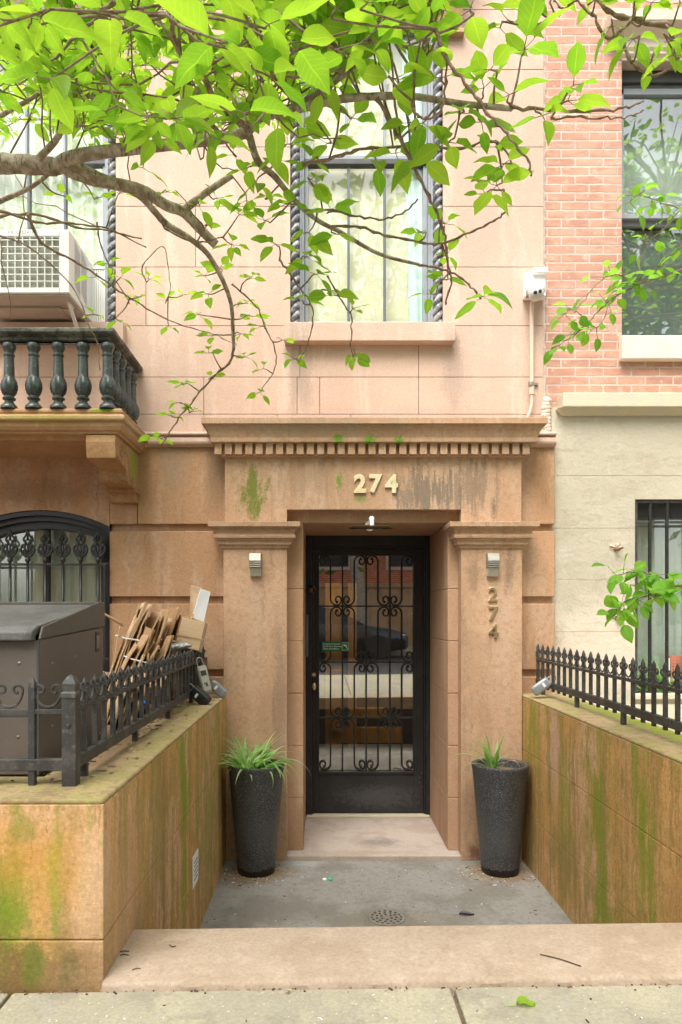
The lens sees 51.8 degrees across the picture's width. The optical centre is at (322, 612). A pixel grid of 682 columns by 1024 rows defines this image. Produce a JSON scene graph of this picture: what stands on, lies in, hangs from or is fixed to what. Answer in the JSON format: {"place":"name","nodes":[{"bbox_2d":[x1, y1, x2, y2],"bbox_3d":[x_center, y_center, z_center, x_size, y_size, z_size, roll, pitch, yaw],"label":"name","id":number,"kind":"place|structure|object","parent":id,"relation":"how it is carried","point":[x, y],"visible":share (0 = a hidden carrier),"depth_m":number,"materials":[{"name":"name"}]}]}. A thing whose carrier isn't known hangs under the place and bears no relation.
{"place":"outdoors","nodes":[
{"label":"outdoors","id":0,"kind":"place"},
{"bbox_2d":[40,722,109,776],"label":"yard ground","id":1,"kind":"structure","parent":0,"point":[108,733],"depth_m":3.57,"materials":[{"name":"grey concrete"}]},
{"bbox_2d":[0,602,104,776],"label":"bin enclosure","id":2,"kind":"object","parent":1,"relation":"on","point":[47,645],"visible":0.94,"depth_m":2.69,"materials":[{"name":"metal"}]},
{"bbox_2d":[107,602,169,693],"bbox_3d":[-1.170,0.309,4.270,0.422,0.747,0.449,0,0,-20],"label":"cardboard bundle","id":3,"kind":"object","parent":1,"relation":"on","point":[156,621],"visible":0.35,"depth_m":4.18,"materials":[{"name":"brown cardboard"}]},
{"bbox_2d":[170,642,191,652],"bbox_3d":[-0.922,0.220,4.247,0.268,0.089,0.126,0,0,0],"label":"plastic bag","id":4,"kind":"object","parent":3,"relation":"on","point":[177,646],"visible":0.48,"depth_m":4.22,"materials":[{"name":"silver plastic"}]},
{"bbox_2d":[107,626,173,723],"bbox_3d":[-1.067,0.382,4.032,0.386,0.608,0.395,0,0,-24],"label":"cardboard bundle","id":5,"kind":"object","parent":1,"relation":"on","point":[144,648],"visible":0.28,"depth_m":3.95,"materials":[{"name":"brown cardboard"}]},
{"bbox_2d":[105,613,122,626],"bbox_3d":[-1.187,0.037,3.971,0.143,0.083,0.012,0,0,22],"label":"cardboard strip","id":6,"kind":"object","parent":5,"relation":"on","point":[114,620],"visible":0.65,"depth_m":3.96,"materials":[{"name":"brown cardboard"}]},
{"bbox_2d":[116,673,165,730],"bbox_3d":[-0.988,0.484,3.776,0.293,0.360,0.409,0,0,-21],"label":"cardboard bundle","id":7,"kind":"object","parent":1,"relation":"on","point":[124,709],"visible":0.21,"depth_m":3.63,"materials":[{"name":"brown cardboard"}]},
{"bbox_2d":[155,606,193,706],"bbox_3d":[-1.041,0.313,4.617,0.389,0.710,0.458,0,0,-21],"label":"cardboard bundle","id":8,"kind":"object","parent":1,"relation":"on","point":[170,624],"visible":0.16,"depth_m":4.49,"materials":[{"name":"brown cardboard"}]},
{"bbox_2d":[189,585,200,619],"bbox_3d":[-0.838,-0.065,4.557,0.112,0.228,0.032,0,0,39],"label":"cardboard sheet","id":9,"kind":"object","parent":8,"relation":"on","point":[194,592],"visible":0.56,"depth_m":4.55,"materials":[{"name":"brown cardboard"}]},
{"bbox_2d":[0,985,681,1023],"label":"sidewalk","id":10,"kind":"structure","parent":0,"point":[653,1004],"depth_m":1.99,"materials":[{"name":"concrete"}]},
{"bbox_2d":[0,0,643,445],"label":"cherry tree","id":11,"kind":"object","parent":10,"relation":"on","point":[68,56],"visible":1,"depth_m":1.98,"materials":[{"name":"green plant"}]},
{"bbox_2d":[0,983,680,994],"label":"kerb debris","id":12,"kind":"object","parent":10,"relation":"on","point":[667,984],"visible":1,"depth_m":2.08,"materials":[{"name":"soil"}]},
{"bbox_2d":[56,987,659,1022],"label":"pavement debris","id":13,"kind":"object","parent":10,"relation":"on","point":[387,1018],"visible":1,"depth_m":1.93,"materials":[{"name":"brown plant"}]},
{"bbox_2d":[504,995,534,1005],"bbox_3d":[0.555,1.097,1.974,0.090,0.024,0.035,0,0,0],"label":"fallen leaf","id":14,"kind":"object","parent":10,"relation":"on","point":[522,999],"visible":1,"depth_m":1.98,"materials":[{"name":"green plant"}]},
{"bbox_2d":[483,0,681,91],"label":"cherry tree","id":15,"kind":"object","parent":10,"relation":"on","point":[618,40],"visible":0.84,"depth_m":2.00,"materials":[{"name":"green plant"}]},
{"bbox_2d":[200,860,572,928],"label":"areaway floor","id":16,"kind":"structure","parent":0,"point":[417,887],"depth_m":4.17,"materials":[{"name":"concrete"}]},
{"bbox_2d":[0,695,225,998],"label":"retaining wall","id":17,"kind":"structure","parent":16,"relation":"on","point":[97,869],"depth_m":2.25,"materials":[{"name":"stone"}]},
{"bbox_2d":[0,646,206,786],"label":"iron fence","id":18,"kind":"object","parent":17,"relation":"on","point":[72,764],"visible":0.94,"depth_m":2.50,"materials":[{"name":"black metal"}]},
{"bbox_2d":[173,615,207,652],"bbox_3d":[-0.860,0.135,4.489,0.244,0.246,0.146,0,0,0],"label":"cardboard box","id":19,"kind":"object","parent":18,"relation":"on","point":[191,631],"visible":0.78,"depth_m":4.42,"materials":[{"name":"brown cardboard"}]},
{"bbox_2d":[193,589,209,621],"bbox_3d":[-0.783,-0.049,4.537,0.117,0.214,0.029,0,0,-23],"label":"white panel","id":20,"kind":"object","parent":19,"relation":"in","point":[200,609],"visible":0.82,"depth_m":4.54,"materials":[{"name":"paper"}]},
{"bbox_2d":[196,657,211,692],"bbox_3d":[-0.743,0.394,4.399,0.100,0.232,0.059,0,0,0],"label":"key lockbox","id":21,"kind":"object","parent":18,"relation":"hanging from","point":[203,678],"visible":0.93,"depth_m":4.38,"materials":[{"name":"black metal"}]},
{"bbox_2d":[209,677,227,698],"bbox_3d":[-0.701,0.492,4.619,0.158,0.146,0.053,0,0,0],"label":"key lockbox","id":22,"kind":"object","parent":18,"relation":"hanging from","point":[220,690],"visible":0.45,"depth_m":4.60,"materials":[{"name":"silver metal"}]},
{"bbox_2d":[11,698,200,781],"bbox_3d":[-0.880,0.556,3.504,0.366,0.008,2.400,0,0,0],"label":"yard debris","id":23,"kind":"object","parent":17,"relation":"on","point":[56,780],"visible":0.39,"depth_m":2.86,"materials":[{"name":"plant"}]},
{"bbox_2d":[189,683,211,704],"bbox_3d":[-0.756,0.500,4.271,0.167,0.144,0.059,0,0,14],"label":"key lockbox","id":24,"kind":"object","parent":17,"relation":"on","point":[199,695],"visible":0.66,"depth_m":4.25,"materials":[{"name":"black plastic"}]},
{"bbox_2d":[228,758,283,877],"bbox_3d":[-0.432,1.333,4.575,0.366,0.703,0.366,0,0,0],"label":"planter","id":25,"kind":"object","parent":16,"relation":"on","point":[256,800],"visible":0.85,"depth_m":4.45,"materials":[{"name":"black stone"}]},
{"bbox_2d":[219,728,306,788],"bbox_3d":[-0.471,0.923,4.573,0.654,0.390,0.578,0,0,-39],"label":"liriope plant","id":26,"kind":"object","parent":25,"relation":"in","point":[252,760],"visible":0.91,"depth_m":4.53,"materials":[{"name":"green plant"}]},
{"bbox_2d":[0,0,556,860],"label":"brownstone house","id":27,"kind":"structure","parent":16,"relation":"on","point":[392,694],"depth_m":4.97,"materials":[{"name":"stone"}]},
{"bbox_2d":[0,230,105,326],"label":"air conditioner","id":28,"kind":"object","parent":27,"relation":"on","point":[40,289],"visible":0.7,"depth_m":4.59,"materials":[{"name":"white plastic"}]},
{"bbox_2d":[0,504,110,671],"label":"arched window","id":29,"kind":"structure","parent":27,"relation":"in","point":[36,521],"depth_m":5.10,"materials":[{"name":"black paint"}]},
{"bbox_2d":[0,17,115,321],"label":"window","id":30,"kind":"structure","parent":27,"relation":"in","point":[84,207],"depth_m":5.18,"materials":[{"name":"glass"}]},
{"bbox_2d":[249,553,261,576],"bbox_3d":[-0.454,-0.323,4.737,0.080,0.156,0.066,0,0,0],"label":"wall light","id":31,"kind":"object","parent":27,"relation":"attached to","point":[255,563],"visible":1,"depth_m":4.72,"materials":[{"name":"metal"}]},
{"bbox_2d":[305,615,308,656],"bbox_3d":[-0.124,0.180,5.560,0.026,0.331,0.120,0,0,0],"label":"intercom panel","id":32,"kind":"object","parent":27,"relation":"attached to","point":[306,635],"visible":1,"depth_m":5.50,"materials":[{"name":"metal"}]},
{"bbox_2d":[305,584,315,594],"bbox_3d":[-0.100,-0.184,5.560,0.100,0.090,0.098,0,0,0],"label":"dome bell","id":33,"kind":"object","parent":27,"relation":"attached to","point":[310,589],"visible":0.91,"depth_m":5.52,"materials":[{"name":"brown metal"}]},
{"bbox_2d":[354,474,365,492],"bbox_3d":[0.254,-0.876,4.763,0.085,0.128,0.016,0,0,0],"label":"house number","id":34,"kind":"object","parent":27,"relation":"attached to","point":[358,489],"visible":1,"depth_m":4.75,"materials":[{"name":"gold metal"}]},
{"bbox_2d":[290,20,442,321],"bbox_3d":[0.312,-3.152,5.061,1.121,2.253,0.219,0,0,0],"label":"window","id":35,"kind":"structure","parent":27,"relation":"in","point":[385,284],"depth_m":5.16,"materials":[{"name":"glass"}]},
{"bbox_2d":[312,549,422,812],"bbox_3d":[0.363,0.553,5.691,0.909,2.142,0.108,0,0,0],"label":"front door","id":36,"kind":"structure","parent":27,"relation":"in","point":[359,790],"depth_m":5.70,"materials":[{"name":"black paint"}]},
{"bbox_2d":[348,516,392,530],"bbox_3d":[0.316,-0.597,4.751,0.293,0.090,0.254,0,0,0],"label":"door lamp","id":37,"kind":"object","parent":27,"relation":"attached to","point":[369,525],"visible":1,"depth_m":4.63,"materials":[{"name":"black plastic"}]},
{"bbox_2d":[369,474,381,492],"bbox_3d":[0.361,-0.876,4.763,0.089,0.128,0.016,0,0,0],"label":"house number","id":38,"kind":"object","parent":27,"relation":"attached to","point":[376,477],"visible":1,"depth_m":4.75,"materials":[{"name":"gold metal"}]},
{"bbox_2d":[385,474,397,492],"bbox_3d":[0.467,-0.876,4.763,0.090,0.128,0.016,0,0,0],"label":"house number","id":39,"kind":"object","parent":27,"relation":"attached to","point":[392,483],"visible":1,"depth_m":4.75,"materials":[{"name":"gold metal"}]},
{"bbox_2d":[486,553,499,576],"bbox_3d":[1.151,-0.323,4.737,0.080,0.156,0.066,0,0,0],"label":"wall light","id":40,"kind":"object","parent":27,"relation":"attached to","point":[492,563],"visible":1,"depth_m":4.72,"materials":[{"name":"metal"}]},
{"bbox_2d":[488,624,497,637],"bbox_3d":[1.159,0.122,4.763,0.066,0.097,0.016,0,0,0],"label":"house number","id":41,"kind":"object","parent":27,"relation":"attached to","point":[493,630],"visible":1,"depth_m":4.75,"materials":[{"name":"gold metal"}]},
{"bbox_2d":[488,587,497,600],"bbox_3d":[1.156,-0.126,4.763,0.062,0.097,0.016,0,0,0],"label":"house number","id":42,"kind":"object","parent":27,"relation":"attached to","point":[494,593],"visible":1,"depth_m":4.75,"materials":[{"name":"gold metal"}]},
{"bbox_2d":[488,606,497,619],"bbox_3d":[1.159,0.003,4.763,0.064,0.097,0.016,0,0,0],"label":"house number","id":43,"kind":"object","parent":27,"relation":"attached to","point":[493,612],"visible":1,"depth_m":4.75,"materials":[{"name":"gold metal"}]},
{"bbox_2d":[526,301,537,416],"bbox_3d":[1.475,-1.776,4.948,0.099,0.817,0.056,0,0,-43],"label":"conduit pipe","id":44,"kind":"object","parent":27,"relation":"attached to","point":[531,384],"visible":0.98,"depth_m":4.92,"materials":[{"name":"metal"}]},
{"bbox_2d":[523,267,547,301],"bbox_3d":[1.492,-2.278,4.880,0.156,0.249,0.179,0,0,0],"label":"security camera","id":45,"kind":"object","parent":27,"relation":"attached to","point":[534,285],"visible":1,"depth_m":4.87,"materials":[{"name":"white plastic"}]},
{"bbox_2d":[207,861,551,922],"bbox_3d":[0.356,1.683,4.082,1.989,0.005,1.368,0,0,0],"label":"floor debris","id":46,"kind":"object","parent":16,"relation":"on","point":[364,886],"visible":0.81,"depth_m":4.45,"materials":[{"name":"brown plant"}]},
{"bbox_2d":[363,909,409,926],"bbox_3d":[0.352,1.678,3.860,0.240,0.012,0.240,0,0,0],"label":"floor drain","id":47,"kind":"object","parent":16,"relation":"on","point":[384,917],"visible":0.98,"depth_m":3.85,"materials":[{"name":"metal"}]},
{"bbox_2d":[102,923,681,995],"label":"stone step","id":48,"kind":"object","parent":16,"relation":"on","point":[386,957],"visible":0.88,"depth_m":2.22,"materials":[{"name":"beige stone"}]},
{"bbox_2d":[540,954,580,966],"bbox_3d":[0.740,1.079,2.183,0.127,0.005,0.009,0,0,37],"label":"fallen twig","id":49,"kind":"object","parent":48,"relation":"on","point":[560,959],"visible":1,"depth_m":2.19,"materials":[{"name":"brown wood"}]},
{"bbox_2d":[453,910,473,914],"bbox_3d":[0.785,1.674,3.906,0.120,0.024,0.033,0,0,0],"label":"dead leaf","id":50,"kind":"object","parent":16,"relation":"on","point":[465,912],"visible":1,"depth_m":3.91,"materials":[{"name":"plant"}]},
{"bbox_2d":[471,758,528,877],"bbox_3d":[1.157,1.333,4.575,0.366,0.703,0.366,0,0,0],"label":"planter","id":51,"kind":"object","parent":16,"relation":"on","point":[500,796],"visible":0.95,"depth_m":4.45,"materials":[{"name":"black stone"}]},
{"bbox_2d":[451,730,523,773],"bbox_3d":[1.059,0.912,4.548,0.482,0.328,0.176,0,0,0],"label":"liriope plant","id":52,"kind":"object","parent":51,"relation":"in","point":[491,761],"visible":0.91,"depth_m":4.54,"materials":[{"name":"green plant"}]},
{"bbox_2d":[522,693,681,923],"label":"retaining wall","id":53,"kind":"structure","parent":16,"relation":"on","point":[602,835],"depth_m":3.45,"materials":[{"name":"stone"}]},
{"bbox_2d":[530,675,555,695],"bbox_3d":[1.441,0.473,4.580,0.167,0.137,0.056,0,0,0],"label":"spotlight","id":54,"kind":"object","parent":53,"relation":"on","point":[540,686],"visible":1,"depth_m":4.56,"materials":[{"name":"silver metal"}]},
{"bbox_2d":[536,644,681,734],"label":"iron fence","id":55,"kind":"object","parent":53,"relation":"on","point":[665,721],"visible":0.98,"depth_m":3.59,"materials":[{"name":"black metal"}]},
{"bbox_2d":[453,996,463,1023],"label":"sidewalk base","id":56,"kind":"object","parent":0,"point":[458,1010],"depth_m":2.00,"materials":[{"name":"concrete"}]},
{"bbox_2d":[594,704,681,733],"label":"yard ground","id":57,"kind":"structure","parent":0,"point":[671,710],"depth_m":4.63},
{"bbox_2d":[540,0,681,703],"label":"brick house","id":58,"kind":"structure","parent":57,"relation":"on","point":[611,408],"depth_m":5.00,"materials":[{"name":"brick"}]},
{"bbox_2d":[609,542,622,550],"bbox_3d":[2.072,-0.469,4.945,0.096,0.065,0.061,0,0,31],"label":"flower","id":59,"kind":"object","parent":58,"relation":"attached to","point":[616,546],"depth_m":4.94,"materials":[{"name":"plant"}]},
{"bbox_2d":[622,71,681,335],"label":"window","id":60,"kind":"structure","parent":58,"relation":"in","point":[651,138],"depth_m":5.30,"materials":[{"name":"glass"}]},
{"bbox_2d":[638,652,681,692],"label":"window plant","id":61,"kind":"object","parent":58,"relation":"on","point":[659,678],"depth_m":5.00,"materials":[{"name":"green plant"}]},
{"bbox_2d":[638,503,681,691],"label":"window","id":62,"kind":"structure","parent":58,"relation":"in","point":[658,509],"depth_m":5.17,"materials":[{"name":"paint"}]},
{"bbox_2d":[669,656,681,692],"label":"flower pot","id":63,"kind":"object","parent":58,"relation":"on","point":[674,661],"visible":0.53,"depth_m":5.00,"materials":[{"name":"ceramic"}]},
{"bbox_2d":[543,169,681,642],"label":"sapling","id":64,"kind":"object","parent":57,"relation":"on","point":[658,588],"visible":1,"depth_m":2.98,"materials":[{"name":"green plant"}]}
]}

